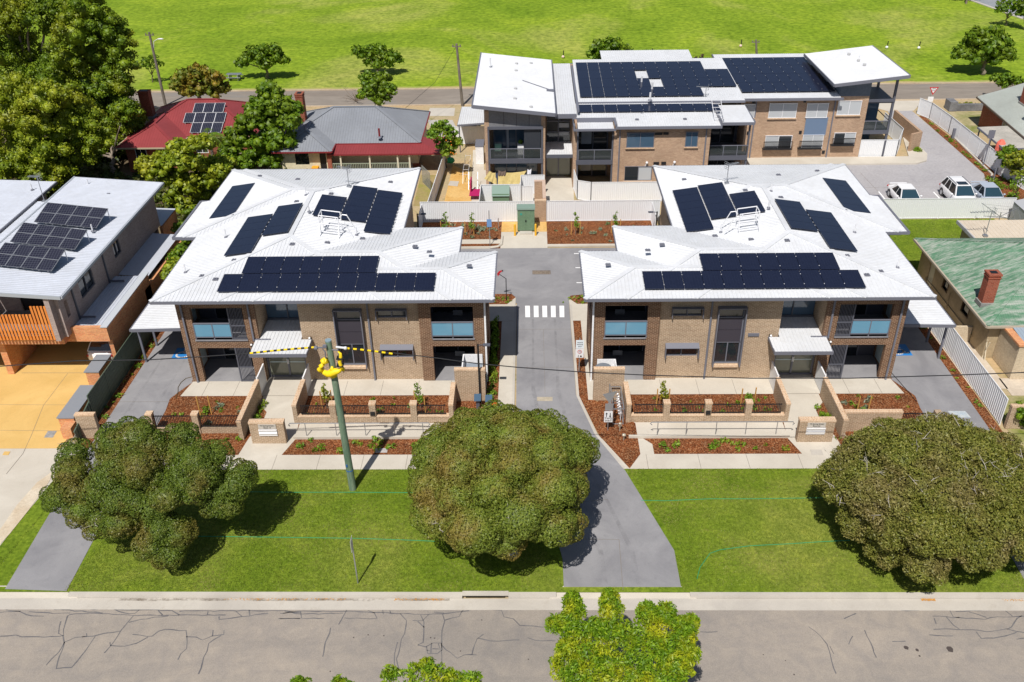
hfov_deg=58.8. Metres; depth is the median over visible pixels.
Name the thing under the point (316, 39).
park lawn
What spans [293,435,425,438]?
ramp kerb
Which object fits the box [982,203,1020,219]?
clothes hoist
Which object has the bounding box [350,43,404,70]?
park tree
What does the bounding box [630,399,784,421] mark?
picket fence
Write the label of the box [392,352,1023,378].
power cable
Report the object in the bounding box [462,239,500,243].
garden path
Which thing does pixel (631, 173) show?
window
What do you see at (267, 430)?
letterbox wall
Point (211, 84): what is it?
ornamental tree
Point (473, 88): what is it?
kerb
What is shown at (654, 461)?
footpath
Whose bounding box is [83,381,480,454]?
garden mulch
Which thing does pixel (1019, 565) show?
side driveway
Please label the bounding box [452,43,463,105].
timber pole
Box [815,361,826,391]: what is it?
screen panel
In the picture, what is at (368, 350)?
cable cover
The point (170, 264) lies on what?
side shrub
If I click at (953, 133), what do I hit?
grey post
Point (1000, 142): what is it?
garden umbrella
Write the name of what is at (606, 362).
air conditioner
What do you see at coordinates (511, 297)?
crossing garden
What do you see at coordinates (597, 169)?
sliding door
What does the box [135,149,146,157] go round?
window
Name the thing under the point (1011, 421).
brick wall
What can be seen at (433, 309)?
sliding door
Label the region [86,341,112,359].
parked car
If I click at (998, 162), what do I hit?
grey post
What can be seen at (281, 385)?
court paving
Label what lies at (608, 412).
street sign
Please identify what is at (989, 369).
house path
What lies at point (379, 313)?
window
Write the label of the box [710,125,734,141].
sliding door
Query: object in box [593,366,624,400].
brick wall
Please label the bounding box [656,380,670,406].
sapling
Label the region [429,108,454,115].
front slab
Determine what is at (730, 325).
window
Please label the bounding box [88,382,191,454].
side driveway
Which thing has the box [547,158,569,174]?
entry door
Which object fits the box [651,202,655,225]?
steel fence
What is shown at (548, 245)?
court kerb
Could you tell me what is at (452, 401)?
brick wall
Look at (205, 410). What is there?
sapling
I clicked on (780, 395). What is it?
brick wall
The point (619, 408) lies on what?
meter rack
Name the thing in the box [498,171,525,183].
hanging sheet
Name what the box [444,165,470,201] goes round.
yard sand
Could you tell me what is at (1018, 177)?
tree
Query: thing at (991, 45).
park tree
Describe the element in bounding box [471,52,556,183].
apartment building
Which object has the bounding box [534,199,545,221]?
brick wall
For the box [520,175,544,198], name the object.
steel fence
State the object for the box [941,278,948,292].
window
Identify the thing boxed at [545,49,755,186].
apartment building
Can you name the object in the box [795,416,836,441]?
letterbox wall
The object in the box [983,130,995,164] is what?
grey post
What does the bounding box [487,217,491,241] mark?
street sign
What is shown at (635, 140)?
window
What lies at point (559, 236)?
garden
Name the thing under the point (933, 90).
street sign
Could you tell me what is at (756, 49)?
timber pole
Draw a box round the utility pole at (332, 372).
[314,338,356,490]
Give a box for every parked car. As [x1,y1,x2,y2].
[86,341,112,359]
[887,182,921,198]
[939,176,977,197]
[970,181,1005,197]
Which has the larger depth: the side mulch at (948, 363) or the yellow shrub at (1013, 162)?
the yellow shrub at (1013, 162)
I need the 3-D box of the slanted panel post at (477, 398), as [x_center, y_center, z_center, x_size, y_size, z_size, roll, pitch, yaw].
[-1.999,3.577,52.997,0.400,0.960,0.400,0,32,1]
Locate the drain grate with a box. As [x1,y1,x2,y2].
[532,270,550,273]
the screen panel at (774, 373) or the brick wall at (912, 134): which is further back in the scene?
the brick wall at (912, 134)
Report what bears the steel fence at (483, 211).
on the site ground at (428, 164)
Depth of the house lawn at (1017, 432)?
51.93 m
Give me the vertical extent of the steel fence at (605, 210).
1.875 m
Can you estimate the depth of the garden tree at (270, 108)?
83.24 m
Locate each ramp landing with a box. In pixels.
[296,423,444,435]
[602,439,653,453]
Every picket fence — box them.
[144,410,237,433]
[298,400,448,422]
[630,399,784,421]
[903,409,941,419]
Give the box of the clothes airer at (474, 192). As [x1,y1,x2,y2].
[468,175,479,195]
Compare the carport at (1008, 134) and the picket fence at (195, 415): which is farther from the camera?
the carport at (1008, 134)
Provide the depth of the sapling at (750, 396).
52.60 m
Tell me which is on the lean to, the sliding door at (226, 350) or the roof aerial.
the roof aerial
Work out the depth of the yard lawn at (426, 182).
81.94 m
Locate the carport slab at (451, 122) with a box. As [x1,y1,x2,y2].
[428,120,454,136]
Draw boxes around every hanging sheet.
[484,171,496,183]
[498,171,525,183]
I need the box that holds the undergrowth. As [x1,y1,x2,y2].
[2,107,286,221]
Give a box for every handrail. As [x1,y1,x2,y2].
[288,422,429,435]
[650,421,794,434]
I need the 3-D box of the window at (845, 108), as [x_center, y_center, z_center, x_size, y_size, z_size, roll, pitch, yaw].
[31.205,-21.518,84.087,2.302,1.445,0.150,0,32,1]
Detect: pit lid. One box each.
[44,431,56,437]
[375,448,387,452]
[448,181,458,185]
[537,397,552,400]
[810,449,822,454]
[948,411,970,417]
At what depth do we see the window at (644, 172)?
80.55 m
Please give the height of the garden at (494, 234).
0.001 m
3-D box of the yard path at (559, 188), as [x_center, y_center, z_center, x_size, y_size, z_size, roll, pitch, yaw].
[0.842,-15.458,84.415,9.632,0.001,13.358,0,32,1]
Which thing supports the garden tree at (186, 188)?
on the side yard earth at (123, 166)
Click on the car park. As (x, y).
(945, 158)
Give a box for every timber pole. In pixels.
[145,32,166,104]
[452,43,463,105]
[752,39,759,53]
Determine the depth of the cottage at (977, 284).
58.83 m
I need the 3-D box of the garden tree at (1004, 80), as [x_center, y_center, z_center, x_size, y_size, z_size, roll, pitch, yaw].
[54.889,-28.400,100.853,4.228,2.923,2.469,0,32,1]
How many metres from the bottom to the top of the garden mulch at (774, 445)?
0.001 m
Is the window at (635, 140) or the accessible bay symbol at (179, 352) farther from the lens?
the window at (635, 140)
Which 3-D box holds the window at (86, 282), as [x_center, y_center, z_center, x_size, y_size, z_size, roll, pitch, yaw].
[-26.949,-3.657,57.368,0.100,1.200,2.000,0,32,1]
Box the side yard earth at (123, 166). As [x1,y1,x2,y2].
[0,129,260,266]
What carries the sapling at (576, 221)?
on the garden at (559, 236)
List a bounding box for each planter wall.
[56,385,93,438]
[84,354,111,384]
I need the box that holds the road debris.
[329,619,952,674]
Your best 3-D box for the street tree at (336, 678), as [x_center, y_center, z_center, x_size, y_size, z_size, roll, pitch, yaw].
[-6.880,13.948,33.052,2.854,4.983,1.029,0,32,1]
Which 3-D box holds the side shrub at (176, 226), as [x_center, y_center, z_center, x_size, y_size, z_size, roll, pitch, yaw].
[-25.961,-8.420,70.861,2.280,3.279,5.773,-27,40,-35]
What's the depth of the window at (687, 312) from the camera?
53.33 m
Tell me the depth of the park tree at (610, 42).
113.71 m
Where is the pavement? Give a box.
[742,137,926,164]
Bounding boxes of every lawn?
[0,0,1023,89]
[0,468,1023,591]
[413,175,445,205]
[890,219,993,270]
[947,112,981,132]
[1002,396,1023,447]
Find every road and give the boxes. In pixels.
[0,609,1023,681]
[5,83,1013,108]
[975,0,1023,17]
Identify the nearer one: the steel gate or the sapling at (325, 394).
the sapling at (325, 394)
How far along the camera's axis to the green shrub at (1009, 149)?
81.03 m
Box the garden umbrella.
[995,139,1005,151]
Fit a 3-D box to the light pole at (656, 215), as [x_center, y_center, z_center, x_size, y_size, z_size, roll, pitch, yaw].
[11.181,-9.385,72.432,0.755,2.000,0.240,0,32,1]
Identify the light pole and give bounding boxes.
[477,343,489,402]
[648,211,657,224]
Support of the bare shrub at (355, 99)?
on the road at (904, 91)
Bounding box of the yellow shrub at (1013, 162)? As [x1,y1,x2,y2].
[1003,149,1023,176]
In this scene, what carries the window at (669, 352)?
in the apartment building at (742, 271)
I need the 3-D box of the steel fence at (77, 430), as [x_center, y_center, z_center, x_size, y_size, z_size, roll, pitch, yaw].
[-24.299,4.610,51.571,0.070,1.414,2.410,0,32,1]
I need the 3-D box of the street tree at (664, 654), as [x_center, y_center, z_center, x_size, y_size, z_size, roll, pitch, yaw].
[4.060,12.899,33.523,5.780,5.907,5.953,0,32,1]
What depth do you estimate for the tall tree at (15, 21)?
90.06 m
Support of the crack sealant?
on the front road at (270, 646)
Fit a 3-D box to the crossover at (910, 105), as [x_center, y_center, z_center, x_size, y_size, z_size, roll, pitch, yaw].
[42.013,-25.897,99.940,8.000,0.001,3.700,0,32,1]
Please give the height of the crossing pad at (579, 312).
0.001 m
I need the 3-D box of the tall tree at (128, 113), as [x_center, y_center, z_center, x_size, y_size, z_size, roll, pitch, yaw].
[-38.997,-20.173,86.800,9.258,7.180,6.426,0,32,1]
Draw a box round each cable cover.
[250,346,313,353]
[347,347,392,354]
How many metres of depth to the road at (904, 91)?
105.31 m
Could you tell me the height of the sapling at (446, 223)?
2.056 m
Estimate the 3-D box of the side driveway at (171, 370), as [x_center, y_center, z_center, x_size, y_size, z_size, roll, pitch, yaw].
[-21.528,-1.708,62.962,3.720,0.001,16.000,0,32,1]
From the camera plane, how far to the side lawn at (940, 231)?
72.43 m
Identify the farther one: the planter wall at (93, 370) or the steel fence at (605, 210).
the steel fence at (605, 210)
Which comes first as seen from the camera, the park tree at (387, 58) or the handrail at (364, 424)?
the handrail at (364, 424)
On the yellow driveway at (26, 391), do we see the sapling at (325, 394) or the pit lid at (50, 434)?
the pit lid at (50, 434)
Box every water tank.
[462,354,482,366]
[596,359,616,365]
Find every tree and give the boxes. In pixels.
[0,0,67,110]
[0,71,116,192]
[36,0,141,111]
[37,415,257,569]
[82,95,148,173]
[133,132,237,213]
[140,54,164,81]
[167,61,231,98]
[214,79,304,168]
[233,42,290,78]
[290,673,354,681]
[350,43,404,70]
[355,69,397,105]
[380,656,483,681]
[406,399,600,560]
[427,119,463,167]
[544,587,702,681]
[586,35,633,58]
[811,410,1023,585]
[950,24,1019,74]
[989,71,1023,88]
[993,0,1021,25]
[1010,172,1023,197]
[1012,0,1023,28]
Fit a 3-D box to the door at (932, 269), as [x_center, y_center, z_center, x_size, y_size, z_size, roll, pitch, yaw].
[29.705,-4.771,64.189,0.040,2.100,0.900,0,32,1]
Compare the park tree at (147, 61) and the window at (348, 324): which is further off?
the park tree at (147, 61)
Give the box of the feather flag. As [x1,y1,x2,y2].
[497,270,506,299]
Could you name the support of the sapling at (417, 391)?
on the garden mulch at (186, 405)
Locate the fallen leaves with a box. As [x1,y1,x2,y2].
[231,598,1021,600]
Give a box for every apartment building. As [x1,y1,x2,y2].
[149,164,497,382]
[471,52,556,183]
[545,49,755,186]
[578,161,936,380]
[711,45,910,157]
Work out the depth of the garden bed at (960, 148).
84.40 m
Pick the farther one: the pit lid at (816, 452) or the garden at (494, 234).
the garden at (494, 234)
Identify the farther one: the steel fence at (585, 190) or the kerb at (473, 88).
the kerb at (473, 88)
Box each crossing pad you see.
[489,297,515,320]
[569,299,586,320]
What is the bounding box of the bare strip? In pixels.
[501,222,546,231]
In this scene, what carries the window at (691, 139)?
in the apartment building at (629, 115)
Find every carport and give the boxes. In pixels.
[129,303,180,361]
[457,107,483,151]
[903,299,955,358]
[977,126,1023,150]
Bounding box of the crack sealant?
[0,609,1023,678]
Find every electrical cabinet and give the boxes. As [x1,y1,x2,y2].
[492,185,509,200]
[517,204,534,234]
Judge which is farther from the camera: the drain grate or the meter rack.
the drain grate
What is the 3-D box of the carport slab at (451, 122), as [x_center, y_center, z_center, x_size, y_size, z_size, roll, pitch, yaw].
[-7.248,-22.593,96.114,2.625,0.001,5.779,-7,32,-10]
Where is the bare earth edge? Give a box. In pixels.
[0,472,51,543]
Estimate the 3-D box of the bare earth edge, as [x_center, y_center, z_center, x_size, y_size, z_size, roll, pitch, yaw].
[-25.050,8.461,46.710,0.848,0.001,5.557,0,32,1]
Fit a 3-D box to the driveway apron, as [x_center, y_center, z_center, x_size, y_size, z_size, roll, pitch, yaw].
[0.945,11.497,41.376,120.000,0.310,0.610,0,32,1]
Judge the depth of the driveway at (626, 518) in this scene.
46.49 m
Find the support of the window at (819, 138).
in the apartment building at (821, 104)
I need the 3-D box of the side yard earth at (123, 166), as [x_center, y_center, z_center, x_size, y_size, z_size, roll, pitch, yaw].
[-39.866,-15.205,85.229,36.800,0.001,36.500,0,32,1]
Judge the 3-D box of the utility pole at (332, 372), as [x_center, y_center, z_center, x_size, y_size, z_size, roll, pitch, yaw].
[-8.440,3.901,44.915,1.587,9.164,0.637,0,32,1]
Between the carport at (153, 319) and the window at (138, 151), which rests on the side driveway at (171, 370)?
the carport at (153, 319)
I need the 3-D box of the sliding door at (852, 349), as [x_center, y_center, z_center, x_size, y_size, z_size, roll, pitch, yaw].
[20.519,-0.081,56.790,2.480,2.350,0.080,0,32,1]
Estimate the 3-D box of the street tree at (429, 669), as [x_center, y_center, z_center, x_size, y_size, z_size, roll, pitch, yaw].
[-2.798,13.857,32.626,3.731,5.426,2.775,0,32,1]
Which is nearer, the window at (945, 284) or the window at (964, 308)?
the window at (964, 308)
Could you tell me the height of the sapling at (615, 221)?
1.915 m
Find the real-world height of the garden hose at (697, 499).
0.022 m
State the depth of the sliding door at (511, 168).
83.74 m
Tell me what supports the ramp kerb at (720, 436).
on the ramp at (645, 428)
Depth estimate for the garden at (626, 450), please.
51.60 m
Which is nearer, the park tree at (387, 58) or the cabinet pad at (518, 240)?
the cabinet pad at (518, 240)
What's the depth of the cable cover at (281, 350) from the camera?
42.73 m
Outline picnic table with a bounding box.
[226,73,242,80]
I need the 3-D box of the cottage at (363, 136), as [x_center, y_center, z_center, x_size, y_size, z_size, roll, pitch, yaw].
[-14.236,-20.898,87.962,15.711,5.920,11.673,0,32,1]
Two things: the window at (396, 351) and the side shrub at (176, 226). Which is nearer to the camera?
the window at (396, 351)
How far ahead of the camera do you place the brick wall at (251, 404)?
52.09 m
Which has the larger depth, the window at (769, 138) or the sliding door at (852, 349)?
the window at (769, 138)
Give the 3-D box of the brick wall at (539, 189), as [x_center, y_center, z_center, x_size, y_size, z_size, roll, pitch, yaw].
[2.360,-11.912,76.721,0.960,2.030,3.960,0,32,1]
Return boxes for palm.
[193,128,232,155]
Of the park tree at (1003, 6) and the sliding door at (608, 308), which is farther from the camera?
the park tree at (1003, 6)
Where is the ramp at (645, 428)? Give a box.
[634,422,786,434]
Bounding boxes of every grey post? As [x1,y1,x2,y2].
[951,128,955,138]
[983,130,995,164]
[993,159,1002,181]
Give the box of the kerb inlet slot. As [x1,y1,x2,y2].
[466,596,504,597]
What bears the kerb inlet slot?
attached to the kerb at (819, 595)
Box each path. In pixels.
[239,396,297,454]
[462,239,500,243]
[472,150,573,200]
[498,321,513,405]
[784,394,839,453]
[928,328,1006,388]
[999,378,1023,395]
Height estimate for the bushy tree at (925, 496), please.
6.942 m
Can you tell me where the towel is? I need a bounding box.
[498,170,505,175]
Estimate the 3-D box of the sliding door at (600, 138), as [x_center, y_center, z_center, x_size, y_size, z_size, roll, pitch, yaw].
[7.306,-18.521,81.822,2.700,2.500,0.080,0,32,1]
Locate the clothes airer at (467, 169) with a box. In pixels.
[462,155,470,183]
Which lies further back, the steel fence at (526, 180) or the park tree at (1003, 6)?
the park tree at (1003, 6)
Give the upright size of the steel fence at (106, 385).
1.875 m
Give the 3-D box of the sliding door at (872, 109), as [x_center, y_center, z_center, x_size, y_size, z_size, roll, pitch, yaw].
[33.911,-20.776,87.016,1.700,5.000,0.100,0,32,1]
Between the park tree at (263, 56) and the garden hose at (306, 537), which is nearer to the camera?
the garden hose at (306, 537)
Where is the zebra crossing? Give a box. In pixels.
[525,306,563,316]
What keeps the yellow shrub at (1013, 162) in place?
on the garden bed at (960, 148)
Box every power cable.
[0,353,249,366]
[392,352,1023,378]
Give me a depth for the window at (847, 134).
85.45 m
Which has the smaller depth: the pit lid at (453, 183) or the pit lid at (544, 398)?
the pit lid at (544, 398)
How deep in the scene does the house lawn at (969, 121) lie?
95.87 m
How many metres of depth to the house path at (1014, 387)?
54.41 m
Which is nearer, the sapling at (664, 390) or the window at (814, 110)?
the sapling at (664, 390)
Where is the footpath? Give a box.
[93,454,832,469]
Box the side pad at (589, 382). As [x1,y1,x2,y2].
[581,320,592,399]
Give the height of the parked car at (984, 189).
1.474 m
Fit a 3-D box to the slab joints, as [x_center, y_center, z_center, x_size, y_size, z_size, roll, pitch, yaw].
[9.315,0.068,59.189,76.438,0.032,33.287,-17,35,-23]
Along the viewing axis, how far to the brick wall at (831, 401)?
51.42 m
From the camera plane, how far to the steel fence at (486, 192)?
78.16 m
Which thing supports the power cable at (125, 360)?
attached to the cable cover at (281, 350)
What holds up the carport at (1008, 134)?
on the site ground at (428, 164)
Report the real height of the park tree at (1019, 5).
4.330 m
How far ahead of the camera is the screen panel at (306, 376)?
54.82 m
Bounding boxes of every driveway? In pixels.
[0,341,90,448]
[5,456,100,590]
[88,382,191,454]
[132,331,192,381]
[516,296,680,586]
[891,327,952,378]
[892,378,989,430]
[1011,454,1023,577]
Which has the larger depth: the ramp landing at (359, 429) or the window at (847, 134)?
the window at (847, 134)
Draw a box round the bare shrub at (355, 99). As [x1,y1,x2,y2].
[342,85,361,100]
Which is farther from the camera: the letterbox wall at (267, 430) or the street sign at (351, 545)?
the letterbox wall at (267, 430)
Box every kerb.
[68,591,1023,598]
[135,82,994,108]
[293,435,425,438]
[461,235,614,248]
[629,434,789,437]
[917,106,992,181]
[970,0,1023,18]
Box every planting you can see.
[102,122,1019,453]
[206,221,870,423]
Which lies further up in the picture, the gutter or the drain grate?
the drain grate
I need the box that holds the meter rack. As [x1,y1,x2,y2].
[610,386,624,424]
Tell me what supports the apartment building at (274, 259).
on the site ground at (428, 164)
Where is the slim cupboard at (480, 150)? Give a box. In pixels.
[475,139,484,163]
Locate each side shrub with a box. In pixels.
[160,256,179,279]
[165,240,190,261]
[170,220,184,232]
[181,205,195,220]
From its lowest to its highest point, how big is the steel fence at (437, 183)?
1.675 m
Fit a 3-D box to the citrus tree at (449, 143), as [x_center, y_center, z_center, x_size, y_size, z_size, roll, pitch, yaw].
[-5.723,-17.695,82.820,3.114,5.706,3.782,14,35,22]
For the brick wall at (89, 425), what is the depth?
50.90 m
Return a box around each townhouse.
[0,172,57,232]
[0,176,183,373]
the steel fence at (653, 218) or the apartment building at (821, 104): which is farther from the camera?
the apartment building at (821, 104)
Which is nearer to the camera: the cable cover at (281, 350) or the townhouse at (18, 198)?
the cable cover at (281, 350)
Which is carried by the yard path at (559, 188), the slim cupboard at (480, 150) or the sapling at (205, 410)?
the slim cupboard at (480, 150)
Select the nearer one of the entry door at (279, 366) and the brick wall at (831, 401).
the brick wall at (831, 401)
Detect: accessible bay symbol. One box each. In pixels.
[172,348,187,358]
[896,344,911,355]
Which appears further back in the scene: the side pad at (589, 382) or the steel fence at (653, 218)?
the steel fence at (653, 218)
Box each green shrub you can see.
[994,144,1017,167]
[1009,401,1023,428]
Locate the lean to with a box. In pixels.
[956,220,1023,237]
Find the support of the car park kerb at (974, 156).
on the site ground at (428, 164)
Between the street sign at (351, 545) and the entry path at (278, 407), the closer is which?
the street sign at (351, 545)
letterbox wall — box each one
[248,418,287,442]
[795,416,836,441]
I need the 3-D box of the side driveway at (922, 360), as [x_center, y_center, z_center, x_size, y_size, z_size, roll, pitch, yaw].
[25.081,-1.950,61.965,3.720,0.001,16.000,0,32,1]
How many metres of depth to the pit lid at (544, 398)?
53.95 m
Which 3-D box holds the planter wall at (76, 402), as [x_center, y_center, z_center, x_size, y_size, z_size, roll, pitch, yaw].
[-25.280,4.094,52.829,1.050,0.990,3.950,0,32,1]
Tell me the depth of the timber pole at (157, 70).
101.70 m
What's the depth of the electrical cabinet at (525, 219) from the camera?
73.16 m
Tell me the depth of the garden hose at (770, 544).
43.47 m
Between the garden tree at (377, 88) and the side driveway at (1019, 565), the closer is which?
the side driveway at (1019, 565)
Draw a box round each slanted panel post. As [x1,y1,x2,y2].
[474,394,480,408]
[485,395,491,404]
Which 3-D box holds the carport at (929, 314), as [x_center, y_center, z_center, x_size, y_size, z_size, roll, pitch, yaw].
[24.980,-1.604,58.539,3.820,3.046,7.036,0,32,1]
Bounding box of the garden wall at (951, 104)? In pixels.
[944,98,982,110]
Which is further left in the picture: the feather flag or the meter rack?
the feather flag
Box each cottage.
[114,89,258,171]
[271,91,443,168]
[913,238,1023,378]
[976,83,1023,153]
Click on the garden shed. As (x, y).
(1020, 205)
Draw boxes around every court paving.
[181,376,486,395]
[461,248,615,362]
[624,374,903,393]
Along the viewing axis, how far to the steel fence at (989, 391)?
54.02 m
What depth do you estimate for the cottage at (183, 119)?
87.91 m
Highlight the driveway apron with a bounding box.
[0,586,696,598]
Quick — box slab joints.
[6,181,879,585]
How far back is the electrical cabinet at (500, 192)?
77.26 m
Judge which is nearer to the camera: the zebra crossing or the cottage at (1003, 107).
the zebra crossing
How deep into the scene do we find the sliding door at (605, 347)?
58.07 m
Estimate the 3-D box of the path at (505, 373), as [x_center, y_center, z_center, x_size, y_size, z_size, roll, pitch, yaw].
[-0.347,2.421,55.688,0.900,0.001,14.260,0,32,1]
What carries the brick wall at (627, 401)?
on the garden mulch at (774, 445)
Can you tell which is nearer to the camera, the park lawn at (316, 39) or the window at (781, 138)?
the window at (781, 138)
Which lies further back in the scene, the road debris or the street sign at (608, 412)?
the street sign at (608, 412)
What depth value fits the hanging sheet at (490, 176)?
80.40 m
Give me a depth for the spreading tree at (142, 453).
41.27 m
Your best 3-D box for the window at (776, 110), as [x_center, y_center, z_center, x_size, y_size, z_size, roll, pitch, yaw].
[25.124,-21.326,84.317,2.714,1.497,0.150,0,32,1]
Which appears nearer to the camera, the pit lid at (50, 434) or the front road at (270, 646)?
the front road at (270, 646)
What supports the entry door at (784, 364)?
in the apartment building at (742, 271)
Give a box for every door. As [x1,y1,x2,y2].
[21,298,44,309]
[214,308,242,317]
[223,348,250,358]
[266,357,306,376]
[319,153,326,168]
[431,307,472,311]
[434,346,474,352]
[494,129,523,147]
[495,163,536,174]
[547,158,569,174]
[578,165,605,175]
[579,132,606,148]
[603,345,643,351]
[605,306,645,310]
[708,160,730,164]
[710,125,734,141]
[774,355,814,374]
[832,345,858,355]
[839,304,867,314]
[861,103,878,139]
[926,264,935,287]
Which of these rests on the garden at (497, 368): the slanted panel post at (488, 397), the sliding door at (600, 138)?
the slanted panel post at (488, 397)
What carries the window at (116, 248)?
in the townhouse at (73, 248)
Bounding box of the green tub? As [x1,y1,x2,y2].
[445,157,454,163]
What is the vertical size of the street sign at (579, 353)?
2.500 m
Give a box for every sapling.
[196,396,211,414]
[319,383,331,407]
[413,381,425,412]
[440,211,449,226]
[464,212,474,234]
[571,212,580,234]
[611,212,620,232]
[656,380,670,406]
[740,387,756,407]
[857,396,871,408]
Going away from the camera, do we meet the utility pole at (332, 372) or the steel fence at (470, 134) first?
the utility pole at (332, 372)
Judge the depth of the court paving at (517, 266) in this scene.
67.89 m
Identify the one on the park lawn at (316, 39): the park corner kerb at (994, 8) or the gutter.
the park corner kerb at (994, 8)
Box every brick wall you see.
[74,412,99,437]
[236,379,261,439]
[291,379,307,422]
[448,382,456,417]
[454,367,485,400]
[534,180,545,202]
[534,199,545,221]
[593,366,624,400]
[623,381,631,422]
[773,377,790,420]
[820,377,848,437]
[844,409,903,430]
[893,110,922,150]
[954,325,989,359]
[1003,403,1023,428]
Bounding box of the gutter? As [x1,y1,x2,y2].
[0,598,1023,610]
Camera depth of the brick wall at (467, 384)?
53.26 m
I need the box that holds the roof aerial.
[970,208,997,236]
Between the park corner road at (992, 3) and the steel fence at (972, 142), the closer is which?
the steel fence at (972, 142)
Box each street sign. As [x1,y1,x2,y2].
[350,536,358,583]
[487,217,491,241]
[575,338,583,370]
[603,384,616,430]
[928,87,938,101]
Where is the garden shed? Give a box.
[1009,199,1023,219]
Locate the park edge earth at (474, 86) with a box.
[136,80,993,90]
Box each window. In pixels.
[78,269,94,297]
[112,239,120,257]
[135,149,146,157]
[266,304,298,319]
[295,153,309,164]
[335,312,365,364]
[377,311,405,316]
[382,350,412,356]
[623,166,651,181]
[625,132,654,148]
[625,167,637,179]
[666,349,696,355]
[673,309,701,315]
[684,131,698,147]
[714,310,744,362]
[744,104,755,118]
[764,135,792,147]
[767,103,797,118]
[778,136,791,147]
[781,301,814,316]
[801,135,823,147]
[805,103,828,117]
[833,132,856,143]
[833,133,844,143]
[835,100,862,116]
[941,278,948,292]
[960,301,969,318]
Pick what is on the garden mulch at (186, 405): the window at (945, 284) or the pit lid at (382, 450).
the pit lid at (382, 450)
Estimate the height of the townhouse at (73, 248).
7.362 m
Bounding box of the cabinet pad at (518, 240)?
[500,232,547,247]
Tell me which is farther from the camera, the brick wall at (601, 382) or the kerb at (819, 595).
the brick wall at (601, 382)
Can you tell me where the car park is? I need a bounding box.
[661,111,985,201]
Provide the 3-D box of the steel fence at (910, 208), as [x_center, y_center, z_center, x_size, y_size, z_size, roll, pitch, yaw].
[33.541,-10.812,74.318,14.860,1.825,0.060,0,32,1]
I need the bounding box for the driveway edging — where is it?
[512,305,624,467]
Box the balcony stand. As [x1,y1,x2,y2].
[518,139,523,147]
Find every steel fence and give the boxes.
[73,402,91,441]
[87,332,152,417]
[418,204,422,226]
[420,201,533,221]
[427,156,445,201]
[454,126,484,143]
[479,184,520,200]
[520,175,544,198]
[546,200,660,220]
[573,170,661,200]
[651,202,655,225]
[858,112,903,156]
[883,198,1016,218]
[917,98,1023,189]
[931,328,1008,424]
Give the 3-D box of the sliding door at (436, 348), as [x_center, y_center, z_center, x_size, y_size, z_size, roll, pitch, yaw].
[-3.466,-0.274,57.813,3.080,2.350,0.080,0,32,1]
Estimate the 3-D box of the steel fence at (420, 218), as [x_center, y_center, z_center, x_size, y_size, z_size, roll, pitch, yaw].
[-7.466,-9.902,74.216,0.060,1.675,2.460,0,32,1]
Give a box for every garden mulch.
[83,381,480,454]
[598,378,1010,453]
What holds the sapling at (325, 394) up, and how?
on the garden mulch at (186, 405)
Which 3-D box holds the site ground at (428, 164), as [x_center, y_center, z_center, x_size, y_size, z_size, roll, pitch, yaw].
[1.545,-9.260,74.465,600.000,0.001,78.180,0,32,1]
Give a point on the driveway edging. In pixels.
(577, 395)
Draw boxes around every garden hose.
[200,536,423,540]
[351,492,412,492]
[641,498,787,500]
[697,540,849,577]
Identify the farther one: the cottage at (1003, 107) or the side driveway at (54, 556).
the cottage at (1003, 107)
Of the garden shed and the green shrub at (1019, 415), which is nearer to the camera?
the green shrub at (1019, 415)
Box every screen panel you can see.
[256,363,266,392]
[302,363,310,392]
[769,361,778,390]
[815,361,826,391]
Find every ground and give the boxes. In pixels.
[62,100,1019,451]
[463,592,689,598]
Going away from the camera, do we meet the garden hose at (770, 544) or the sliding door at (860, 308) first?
the garden hose at (770, 544)
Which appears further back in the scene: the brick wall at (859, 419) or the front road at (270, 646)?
the brick wall at (859, 419)
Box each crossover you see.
[0,448,62,544]
[878,100,919,110]
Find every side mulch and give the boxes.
[123,332,163,380]
[918,327,963,377]
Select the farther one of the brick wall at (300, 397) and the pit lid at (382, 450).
the brick wall at (300, 397)
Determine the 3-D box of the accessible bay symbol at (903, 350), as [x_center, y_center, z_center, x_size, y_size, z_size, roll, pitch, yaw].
[24.598,0.558,57.939,1.440,0.010,1.340,0,32,1]
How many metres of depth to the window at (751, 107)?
84.25 m
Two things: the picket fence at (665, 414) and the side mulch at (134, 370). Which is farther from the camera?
the side mulch at (134, 370)
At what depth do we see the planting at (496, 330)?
53.79 m
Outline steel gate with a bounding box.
[521,186,532,200]
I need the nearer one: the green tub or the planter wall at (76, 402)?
the planter wall at (76, 402)
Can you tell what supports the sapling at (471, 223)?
on the garden at (494, 234)
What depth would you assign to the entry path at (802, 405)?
52.10 m
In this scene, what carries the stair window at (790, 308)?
in the apartment building at (742, 271)
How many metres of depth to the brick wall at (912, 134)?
89.41 m
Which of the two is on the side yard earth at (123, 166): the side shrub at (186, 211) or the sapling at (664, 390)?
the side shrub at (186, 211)
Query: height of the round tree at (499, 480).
7.362 m
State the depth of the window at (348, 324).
54.45 m
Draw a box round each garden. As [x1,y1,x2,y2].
[422,222,501,247]
[482,321,501,404]
[489,294,514,303]
[546,221,651,243]
[569,294,586,303]
[573,321,639,467]
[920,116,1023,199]

